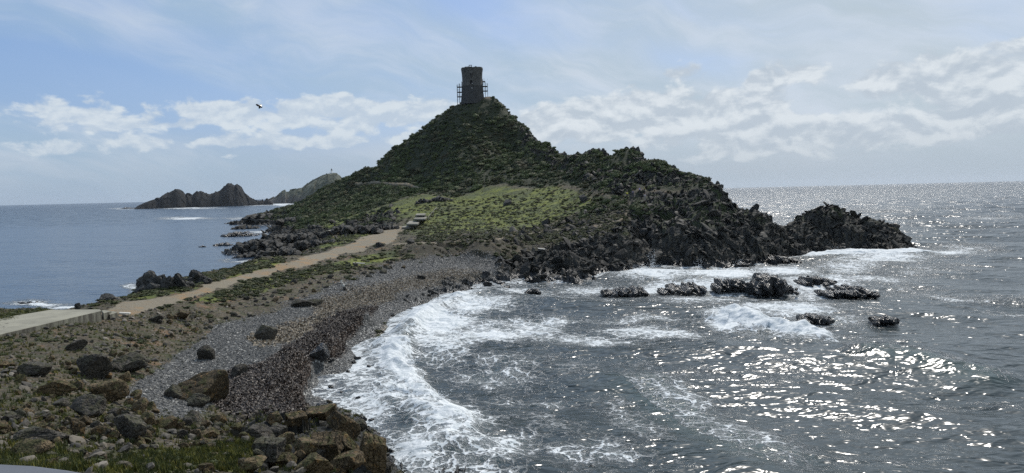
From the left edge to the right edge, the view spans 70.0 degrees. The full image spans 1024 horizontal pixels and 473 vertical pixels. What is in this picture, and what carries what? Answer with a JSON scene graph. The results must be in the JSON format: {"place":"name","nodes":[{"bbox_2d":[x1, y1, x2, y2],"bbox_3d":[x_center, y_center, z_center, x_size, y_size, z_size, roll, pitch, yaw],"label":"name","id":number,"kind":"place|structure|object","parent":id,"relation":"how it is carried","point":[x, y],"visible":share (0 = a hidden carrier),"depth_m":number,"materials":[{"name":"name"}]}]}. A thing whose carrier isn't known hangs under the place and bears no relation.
{"place":"outdoors","nodes":[
{"label":"outdoors","id":0,"kind":"place"},
{"bbox_2d":[134,183,272,208],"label":"island","id":1,"kind":"structure","parent":0,"point":[229,194],"depth_m":1538.94,"materials":[{"name":"stone"}]},
{"bbox_2d":[197,463,214,472],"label":"outcrop block","id":2,"kind":"structure","parent":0,"point":[206,467],"depth_m":23.35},
{"bbox_2d":[268,173,341,203],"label":"island","id":3,"kind":"structure","parent":0,"point":[299,194],"depth_m":1949.43,"materials":[{"name":"stone"}]},
{"bbox_2d":[0,96,916,472],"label":"headland terrain","id":4,"kind":"structure","parent":0,"point":[482,194],"depth_m":142.25,"materials":[{"name":"plant"}]},
{"bbox_2d":[0,420,8,432],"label":"strewn boulder","id":5,"kind":"object","parent":4,"relation":"on","point":[4,424],"visible":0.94,"depth_m":24.90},
{"bbox_2d":[0,360,9,367],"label":"strewn boulder","id":6,"kind":"object","parent":4,"relation":"on","point":[5,363],"visible":0.88,"depth_m":41.86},
{"bbox_2d":[1,411,16,421],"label":"strewn boulder","id":7,"kind":"object","parent":4,"relation":"on","point":[9,415],"visible":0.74,"depth_m":26.88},
{"bbox_2d":[13,374,27,382],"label":"strewn boulder","id":8,"kind":"object","parent":4,"relation":"on","point":[19,378],"visible":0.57,"depth_m":37.32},
{"bbox_2d":[11,438,54,455],"bbox_3d":[-13.777,6.073,20.944,1.202,0.540,0.890,1,4,30],"label":"boulder","id":9,"kind":"object","parent":4,"relation":"on","point":[32,446],"visible":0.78,"depth_m":20.80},
{"bbox_2d":[16,361,51,375],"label":"boulder","id":10,"kind":"object","parent":4,"relation":"on","point":[38,368],"visible":0.94,"depth_m":40.09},
{"bbox_2d":[0,465,77,472],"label":"parapet coping","id":11,"kind":"object","parent":4,"relation":"on","point":[16,469],"visible":1,"depth_m":2.89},
{"bbox_2d":[33,421,46,427],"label":"strewn boulder","id":12,"kind":"object","parent":4,"relation":"on","point":[41,424],"visible":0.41,"depth_m":24.73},
{"bbox_2d":[13,426,70,439],"bbox_3d":[-15.378,6.472,23.913,1.658,0.524,0.995,-1,3,0],"label":"boulder","id":13,"kind":"object","parent":4,"relation":"on","point":[40,432],"visible":0.73,"depth_m":23.71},
{"bbox_2d":[44,415,54,422],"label":"strewn boulder","id":14,"kind":"object","parent":4,"relation":"on","point":[50,418],"visible":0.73,"depth_m":27.66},
{"bbox_2d":[33,379,77,396],"bbox_3d":[-22.327,7.380,35.453,1.782,0.924,1.477,0,4,27],"label":"boulder","id":15,"kind":"object","parent":4,"relation":"on","point":[60,386],"visible":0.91,"depth_m":35.23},
{"bbox_2d":[0,309,117,336],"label":"concrete platform","id":16,"kind":"structure","parent":4,"relation":"on","point":[30,322],"depth_m":60.75,"materials":[{"name":"concrete"}]},
{"bbox_2d":[53,398,69,406],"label":"strewn boulder","id":17,"kind":"object","parent":4,"relation":"on","point":[64,402],"visible":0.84,"depth_m":32.45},
{"bbox_2d":[64,339,87,350],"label":"boulder","id":18,"kind":"object","parent":4,"relation":"on","point":[80,344],"visible":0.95,"depth_m":51.23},
{"bbox_2d":[71,380,83,389],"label":"strewn boulder","id":19,"kind":"object","parent":4,"relation":"on","point":[79,384],"visible":0.77,"depth_m":38.63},
{"bbox_2d":[70,419,85,435],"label":"boulder","id":20,"kind":"object","parent":4,"relation":"on","point":[77,426],"visible":0.92,"depth_m":25.91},
{"bbox_2d":[77,415,92,425],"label":"strewn boulder","id":21,"kind":"object","parent":4,"relation":"on","point":[86,420],"visible":0.69,"depth_m":28.29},
{"bbox_2d":[69,394,106,417],"bbox_3d":[-17.789,7.162,30.500,1.339,1.036,1.071,-1,3,0],"label":"boulder","id":22,"kind":"object","parent":4,"relation":"on","point":[90,405],"visible":0.9,"depth_m":30.45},
{"bbox_2d":[76,354,113,377],"bbox_3d":[-25.229,7.842,44.004,1.938,1.765,1.551,-1,3,0],"label":"boulder","id":23,"kind":"object","parent":4,"relation":"on","point":[95,366],"visible":0.94,"depth_m":43.50,"materials":[{"name":"stone"}]},
{"bbox_2d":[90,425,107,435],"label":"strewn boulder","id":24,"kind":"object","parent":4,"relation":"on","point":[100,429],"visible":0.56,"depth_m":26.14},
{"bbox_2d":[98,293,115,302],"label":"boulder","id":25,"kind":"object","parent":4,"relation":"on","point":[106,296],"visible":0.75,"depth_m":76.13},
{"bbox_2d":[88,378,128,401],"bbox_3d":[-20.825,7.980,37.816,1.827,1.279,1.331,-3,4,-26],"label":"boulder","id":26,"kind":"object","parent":4,"relation":"on","point":[114,389],"visible":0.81,"depth_m":37.39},
{"bbox_2d":[104,413,113,422],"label":"strewn boulder","id":27,"kind":"object","parent":4,"relation":"on","point":[107,418],"visible":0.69,"depth_m":30.41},
{"bbox_2d":[106,430,119,438],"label":"strewn boulder","id":28,"kind":"object","parent":4,"relation":"on","point":[113,433],"visible":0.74,"depth_m":26.14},
{"bbox_2d":[107,408,119,416],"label":"strewn boulder","id":29,"kind":"object","parent":4,"relation":"on","point":[113,411],"visible":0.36,"depth_m":33.01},
{"bbox_2d":[112,362,122,371],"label":"strewn boulder","id":30,"kind":"object","parent":4,"relation":"on","point":[117,367],"visible":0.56,"depth_m":47.83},
{"bbox_2d":[118,371,130,381],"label":"strewn boulder","id":31,"kind":"object","parent":4,"relation":"on","point":[125,376],"visible":0.73,"depth_m":45.43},
{"bbox_2d":[111,352,147,371],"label":"boulder","id":32,"kind":"object","parent":4,"relation":"on","point":[133,361],"visible":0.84,"depth_m":48.65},
{"bbox_2d":[113,414,146,441],"bbox_3d":[-13.919,7.014,26.775,1.406,1.172,0.785,1,4,29],"label":"boulder","id":33,"kind":"object","parent":4,"relation":"on","point":[130,426],"visible":0.91,"depth_m":26.42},
{"bbox_2d":[130,397,148,413],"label":"strewn boulder","id":34,"kind":"object","parent":4,"relation":"on","point":[141,404],"visible":0.57,"depth_m":36.10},
{"bbox_2d":[134,435,145,443],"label":"strewn boulder","id":35,"kind":"object","parent":4,"relation":"on","point":[140,437],"visible":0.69,"depth_m":26.34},
{"bbox_2d":[140,411,155,425],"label":"strewn boulder","id":36,"kind":"object","parent":4,"relation":"on","point":[147,418],"visible":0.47,"depth_m":31.61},
{"bbox_2d":[134,270,165,292],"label":"shore rock","id":37,"kind":"object","parent":4,"relation":"on","point":[145,281],"visible":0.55,"depth_m":86.19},
{"bbox_2d":[146,401,156,408],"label":"strewn boulder","id":38,"kind":"object","parent":4,"relation":"on","point":[151,405],"visible":0.6,"depth_m":38.45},
{"bbox_2d":[148,314,163,321],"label":"boulder","id":39,"kind":"object","parent":4,"relation":"on","point":[155,318],"visible":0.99,"depth_m":67.38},
{"bbox_2d":[154,276,174,288],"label":"shore rock","id":40,"kind":"object","parent":4,"relation":"on","point":[166,282],"visible":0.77,"depth_m":85.10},
{"bbox_2d":[156,415,177,429],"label":"strewn boulder","id":41,"kind":"object","parent":4,"relation":"on","point":[170,422],"visible":0.84,"depth_m":32.26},
{"bbox_2d":[164,384,181,398],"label":"boulder","id":42,"kind":"object","parent":4,"relation":"on","point":[173,390],"visible":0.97,"depth_m":43.64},
{"bbox_2d":[175,310,189,318],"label":"boulder","id":43,"kind":"object","parent":4,"relation":"on","point":[182,314],"visible":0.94,"depth_m":71.22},
{"bbox_2d":[177,429,187,438],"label":"strewn boulder","id":44,"kind":"object","parent":4,"relation":"on","point":[181,433],"visible":0.92,"depth_m":29.96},
{"bbox_2d":[173,273,194,287],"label":"shore rock","id":45,"kind":"object","parent":4,"relation":"on","point":[179,281],"visible":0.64,"depth_m":85.64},
{"bbox_2d":[183,416,192,425],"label":"strewn boulder","id":46,"kind":"object","parent":4,"relation":"on","point":[187,420],"visible":0.91,"depth_m":34.38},
{"bbox_2d":[182,410,202,424],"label":"strewn boulder","id":47,"kind":"object","parent":4,"relation":"on","point":[195,416],"visible":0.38,"depth_m":35.45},
{"bbox_2d":[189,429,203,438],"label":"strewn boulder","id":48,"kind":"object","parent":4,"relation":"on","point":[197,432],"visible":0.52,"depth_m":30.57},
{"bbox_2d":[186,393,209,406],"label":"boulder","id":49,"kind":"object","parent":4,"relation":"on","point":[198,400],"visible":0.98,"depth_m":42.26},
{"bbox_2d":[184,269,212,283],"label":"shore rock","id":50,"kind":"object","parent":4,"relation":"on","point":[196,276],"visible":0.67,"depth_m":91.07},
{"bbox_2d":[178,369,228,402],"bbox_3d":[-18.966,9.240,44.665,2.960,2.132,2.368,-1,3,0],"label":"boulder","id":51,"kind":"object","parent":4,"relation":"on","point":[213,385],"visible":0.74,"depth_m":44.44,"materials":[{"name":"stone"}]},
{"bbox_2d":[200,419,210,427],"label":"strewn boulder","id":52,"kind":"object","parent":4,"relation":"on","point":[206,423],"visible":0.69,"depth_m":34.37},
{"bbox_2d":[197,345,214,358],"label":"boulder","id":53,"kind":"object","parent":4,"relation":"on","point":[205,351],"visible":0.78,"depth_m":57.14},
{"bbox_2d":[202,427,219,437],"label":"outcrop block","id":54,"kind":"structure","parent":4,"relation":"on","point":[212,432],"depth_m":31.37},
{"bbox_2d":[0,300,430,472],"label":"grass","id":55,"kind":"structure","parent":4,"relation":"on","point":[79,462],"depth_m":27.40,"materials":[{"name":"plant"}]},
{"bbox_2d":[209,413,227,422],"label":"outcrop block","id":56,"kind":"structure","parent":4,"relation":"on","point":[220,417],"depth_m":36.37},
{"bbox_2d":[230,422,241,429],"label":"strewn boulder","id":57,"kind":"object","parent":4,"relation":"on","point":[237,426],"visible":1,"depth_m":33.74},
{"bbox_2d":[231,363,247,375],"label":"boulder","id":58,"kind":"object","parent":4,"relation":"on","point":[238,369],"visible":0.79,"depth_m":51.39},
{"bbox_2d":[231,224,259,228],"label":"coastal crag","id":59,"kind":"structure","parent":4,"relation":"on","point":[242,226],"depth_m":364.07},
{"bbox_2d":[232,250,264,257],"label":"coastal crag","id":60,"kind":"structure","parent":4,"relation":"on","point":[249,254],"depth_m":186.00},
{"bbox_2d":[237,455,266,472],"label":"outcrop block","id":61,"kind":"structure","parent":4,"relation":"on","point":[251,464],"depth_m":26.36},
{"bbox_2d":[242,213,274,223],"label":"coastal crag","id":62,"kind":"structure","parent":4,"relation":"on","point":[255,218],"depth_m":416.29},
{"bbox_2d":[253,449,264,455],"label":"outcrop stone","id":63,"kind":"object","parent":4,"relation":"on","point":[257,451],"visible":0.79,"depth_m":28.99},
{"bbox_2d":[236,239,283,250],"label":"coastal crag","id":64,"kind":"structure","parent":4,"relation":"on","point":[254,245],"depth_m":191.10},
{"bbox_2d":[245,423,275,438],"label":"outcrop block","id":65,"kind":"structure","parent":4,"relation":"on","point":[257,430],"depth_m":32.46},
{"bbox_2d":[254,324,277,339],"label":"boulder","id":66,"kind":"object","parent":4,"relation":"on","point":[263,332],"visible":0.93,"depth_m":63.60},
{"bbox_2d":[252,436,285,462],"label":"outcrop block","id":67,"kind":"structure","parent":4,"relation":"on","point":[272,448],"depth_m":29.40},
{"bbox_2d":[266,411,282,425],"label":"outcrop block","id":68,"kind":"structure","parent":4,"relation":"on","point":[273,417],"depth_m":34.91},
{"bbox_2d":[270,422,287,436],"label":"outcrop block","id":69,"kind":"structure","parent":4,"relation":"on","point":[278,429],"depth_m":33.16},
{"bbox_2d":[268,451,297,467],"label":"outcrop block","id":70,"kind":"structure","parent":4,"relation":"on","point":[284,458],"depth_m":29.50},
{"bbox_2d":[265,246,301,255],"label":"coastal crag","id":71,"kind":"structure","parent":4,"relation":"on","point":[283,251],"depth_m":128.47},
{"bbox_2d":[278,432,295,444],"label":"outcrop block","id":72,"kind":"structure","parent":4,"relation":"on","point":[289,437],"depth_m":32.55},
{"bbox_2d":[274,217,301,225],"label":"coastal crag","id":73,"kind":"structure","parent":4,"relation":"on","point":[281,221],"depth_m":314.80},
{"bbox_2d":[272,233,312,242],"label":"coastal crag","id":74,"kind":"structure","parent":4,"relation":"on","point":[289,238],"depth_m":197.77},
{"bbox_2d":[212,303,378,425],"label":"seaweed litter","id":75,"kind":"object","parent":4,"relation":"on","point":[261,402],"visible":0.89,"depth_m":52.35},
{"bbox_2d":[284,410,307,426],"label":"outcrop block","id":76,"kind":"structure","parent":4,"relation":"on","point":[293,418],"depth_m":35.37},
{"bbox_2d":[296,450,305,459],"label":"outcrop stone","id":77,"kind":"object","parent":4,"relation":"on","point":[300,454],"visible":1,"depth_m":30.20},
{"bbox_2d":[291,299,312,306],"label":"boulder","id":78,"kind":"object","parent":4,"relation":"on","point":[299,303],"visible":0.98,"depth_m":83.48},
{"bbox_2d":[293,437,322,454],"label":"outcrop block","id":79,"kind":"structure","parent":4,"relation":"on","point":[306,445],"depth_m":30.72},
{"bbox_2d":[286,239,335,250],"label":"coastal crag","id":80,"kind":"structure","parent":4,"relation":"on","point":[302,245],"depth_m":156.13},
{"bbox_2d":[294,452,333,472],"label":"outcrop block","id":81,"kind":"structure","parent":4,"relation":"on","point":[314,462],"depth_m":27.76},
{"bbox_2d":[307,299,323,305],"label":"boulder","id":82,"kind":"object","parent":4,"relation":"on","point":[315,302],"visible":0.68,"depth_m":84.69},
{"bbox_2d":[309,342,329,361],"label":"boulder","id":83,"kind":"object","parent":4,"relation":"on","point":[320,353],"visible":0.98,"depth_m":62.55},
{"bbox_2d":[305,403,336,420],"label":"outcrop block","id":84,"kind":"structure","parent":4,"relation":"on","point":[322,412],"depth_m":38.09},
{"bbox_2d":[126,249,516,419],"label":"pebbles","id":85,"kind":"object","parent":4,"relation":"on","point":[390,275],"visible":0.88,"depth_m":80.82,"materials":[{"name":"gravel"}]},
{"bbox_2d":[311,431,343,460],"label":"outcrop block","id":86,"kind":"structure","parent":4,"relation":"on","point":[331,445],"depth_m":31.05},
{"bbox_2d":[321,228,352,238],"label":"dry stone wall","id":87,"kind":"structure","parent":4,"relation":"on","point":[326,233],"depth_m":184.41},
{"bbox_2d":[326,410,360,440],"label":"outcrop block","id":88,"kind":"structure","parent":4,"relation":"on","point":[338,421],"depth_m":34.55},
{"bbox_2d":[330,449,364,472],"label":"outcrop block","id":89,"kind":"structure","parent":4,"relation":"on","point":[344,462],"depth_m":30.38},
{"bbox_2d":[340,432,359,451],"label":"outcrop block","id":90,"kind":"structure","parent":4,"relation":"on","point":[348,443],"depth_m":33.23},
{"bbox_2d":[331,224,383,234],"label":"coastal crag","id":91,"kind":"structure","parent":4,"relation":"on","point":[357,229],"depth_m":181.49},
{"bbox_2d":[354,419,367,431],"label":"outcrop block","id":92,"kind":"structure","parent":4,"relation":"on","point":[363,424],"depth_m":37.99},
{"bbox_2d":[245,266,485,347],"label":"dry wrack","id":93,"kind":"object","parent":4,"relation":"on","point":[327,307],"visible":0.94,"depth_m":92.97,"materials":[{"name":"plant"}]},
{"bbox_2d":[360,431,386,472],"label":"outcrop block","id":94,"kind":"structure","parent":4,"relation":"on","point":[373,448],"depth_m":32.48,"materials":[{"name":"stone"}]},
{"bbox_2d":[378,224,399,229],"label":"coastal crag","id":95,"kind":"structure","parent":4,"relation":"on","point":[387,227],"depth_m":191.40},
{"bbox_2d":[385,459,392,472],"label":"outcrop block","id":96,"kind":"structure","parent":4,"relation":"on","point":[388,465],"depth_m":34.74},
{"bbox_2d":[402,213,426,228],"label":"stone steps","id":97,"kind":"structure","parent":4,"relation":"on","point":[414,222],"depth_m":193.79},
{"bbox_2d":[235,184,597,282],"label":"hillside grass","id":98,"kind":"structure","parent":4,"relation":"on","point":[481,210],"depth_m":200.15,"materials":[{"name":"plant"}]},
{"bbox_2d":[415,198,428,204],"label":"coastal crag","id":99,"kind":"structure","parent":4,"relation":"on","point":[421,201],"depth_m":240.24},
{"bbox_2d":[428,196,452,201],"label":"coastal crag","id":100,"kind":"structure","parent":4,"relation":"on","point":[439,198],"depth_m":238.24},
{"bbox_2d":[0,182,900,472],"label":"rubble","id":101,"kind":"object","parent":4,"relation":"on","point":[76,438],"visible":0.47,"depth_m":48.47,"materials":[{"name":"stone"}]},
{"bbox_2d":[0,177,902,469],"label":"cushion plants","id":102,"kind":"object","parent":4,"relation":"on","point":[254,281],"visible":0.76,"depth_m":135.22,"materials":[{"name":"plant"}]},
{"bbox_2d":[461,65,483,103],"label":"watchtower","id":103,"kind":"structure","parent":4,"relation":"on","point":[472,88],"depth_m":319.46,"materials":[{"name":"stone"}]},
{"bbox_2d":[257,96,711,235],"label":"maquis scrub","id":104,"kind":"object","parent":4,"relation":"on","point":[319,211],"visible":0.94,"depth_m":291.80,"materials":[{"name":"green plant"}]},
{"bbox_2d":[221,123,914,301],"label":"broken rocks","id":105,"kind":"object","parent":4,"relation":"on","point":[525,269],"visible":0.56,"depth_m":159.12,"materials":[{"name":"stone"}]},
{"bbox_2d":[588,148,608,155],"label":"ridge crag","id":106,"kind":"structure","parent":4,"relation":"on","point":[604,152],"depth_m":237.33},
{"bbox_2d":[625,146,643,156],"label":"ridge crag","id":107,"kind":"structure","parent":4,"relation":"on","point":[638,149],"depth_m":218.59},
{"bbox_2d":[0,181,1023,472],"bbox_3d":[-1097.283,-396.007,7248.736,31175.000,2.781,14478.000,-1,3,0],"label":"sea","id":108,"kind":"structure","parent":0,"point":[564,377],"depth_m":67.31,"materials":[{"name":"liquid"}]},
{"bbox_2d":[220,231,259,236],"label":"sea rock","id":109,"kind":"object","parent":108,"relation":"in","point":[239,233],"visible":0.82,"depth_m":294.04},
{"bbox_2d":[434,463,467,472],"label":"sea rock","id":110,"kind":"object","parent":108,"relation":"in","point":[457,470],"visible":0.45,"depth_m":39.26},
{"bbox_2d":[524,288,540,294],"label":"sea rock","id":111,"kind":"object","parent":108,"relation":"in","point":[533,291],"visible":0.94,"depth_m":110.26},
{"bbox_2d":[403,246,845,397],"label":"sea spray","id":112,"kind":"object","parent":108,"relation":"on","point":[409,363],"visible":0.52,"depth_m":83.01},
{"bbox_2d":[600,285,649,297],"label":"sea rock","id":113,"kind":"object","parent":108,"relation":"in","point":[629,291],"visible":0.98,"depth_m":105.16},
{"bbox_2d":[657,281,706,295],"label":"sea rock","id":114,"kind":"object","parent":108,"relation":"in","point":[688,288],"visible":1,"depth_m":106.76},
{"bbox_2d":[710,278,745,292],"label":"sea rock","id":115,"kind":"object","parent":108,"relation":"in","point":[727,284],"visible":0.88,"depth_m":108.14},
{"bbox_2d":[734,261,751,266],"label":"sea rock","id":116,"kind":"object","parent":108,"relation":"in","point":[743,264],"visible":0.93,"depth_m":140.76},
{"bbox_2d":[742,273,798,296],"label":"sea rock","id":117,"kind":"object","parent":108,"relation":"in","point":[765,284],"visible":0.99,"depth_m":104.00,"materials":[{"name":"stone"}]},
{"bbox_2d":[767,254,801,264],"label":"sea rock","id":118,"kind":"object","parent":108,"relation":"in","point":[774,259],"visible":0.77,"depth_m":144.72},
{"bbox_2d":[793,275,836,286],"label":"sea rock","id":119,"kind":"object","parent":108,"relation":"in","point":[808,280],"visible":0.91,"depth_m":111.15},
{"bbox_2d":[796,313,834,325],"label":"sea rock","id":120,"kind":"object","parent":108,"relation":"in","point":[814,318],"visible":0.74,"depth_m":80.99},
{"bbox_2d":[814,284,879,298],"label":"sea rock","id":121,"kind":"object","parent":108,"relation":"in","point":[846,291],"visible":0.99,"depth_m":99.63,"materials":[{"name":"stone"}]},
{"bbox_2d":[868,314,899,324],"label":"sea rock","id":122,"kind":"object","parent":108,"relation":"in","point":[884,319],"visible":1,"depth_m":80.48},
{"bbox_2d":[0,0,1023,204],"label":"sky","id":123,"kind":"structure","parent":0,"point":[102,101],"materials":[{"name":"blue"}]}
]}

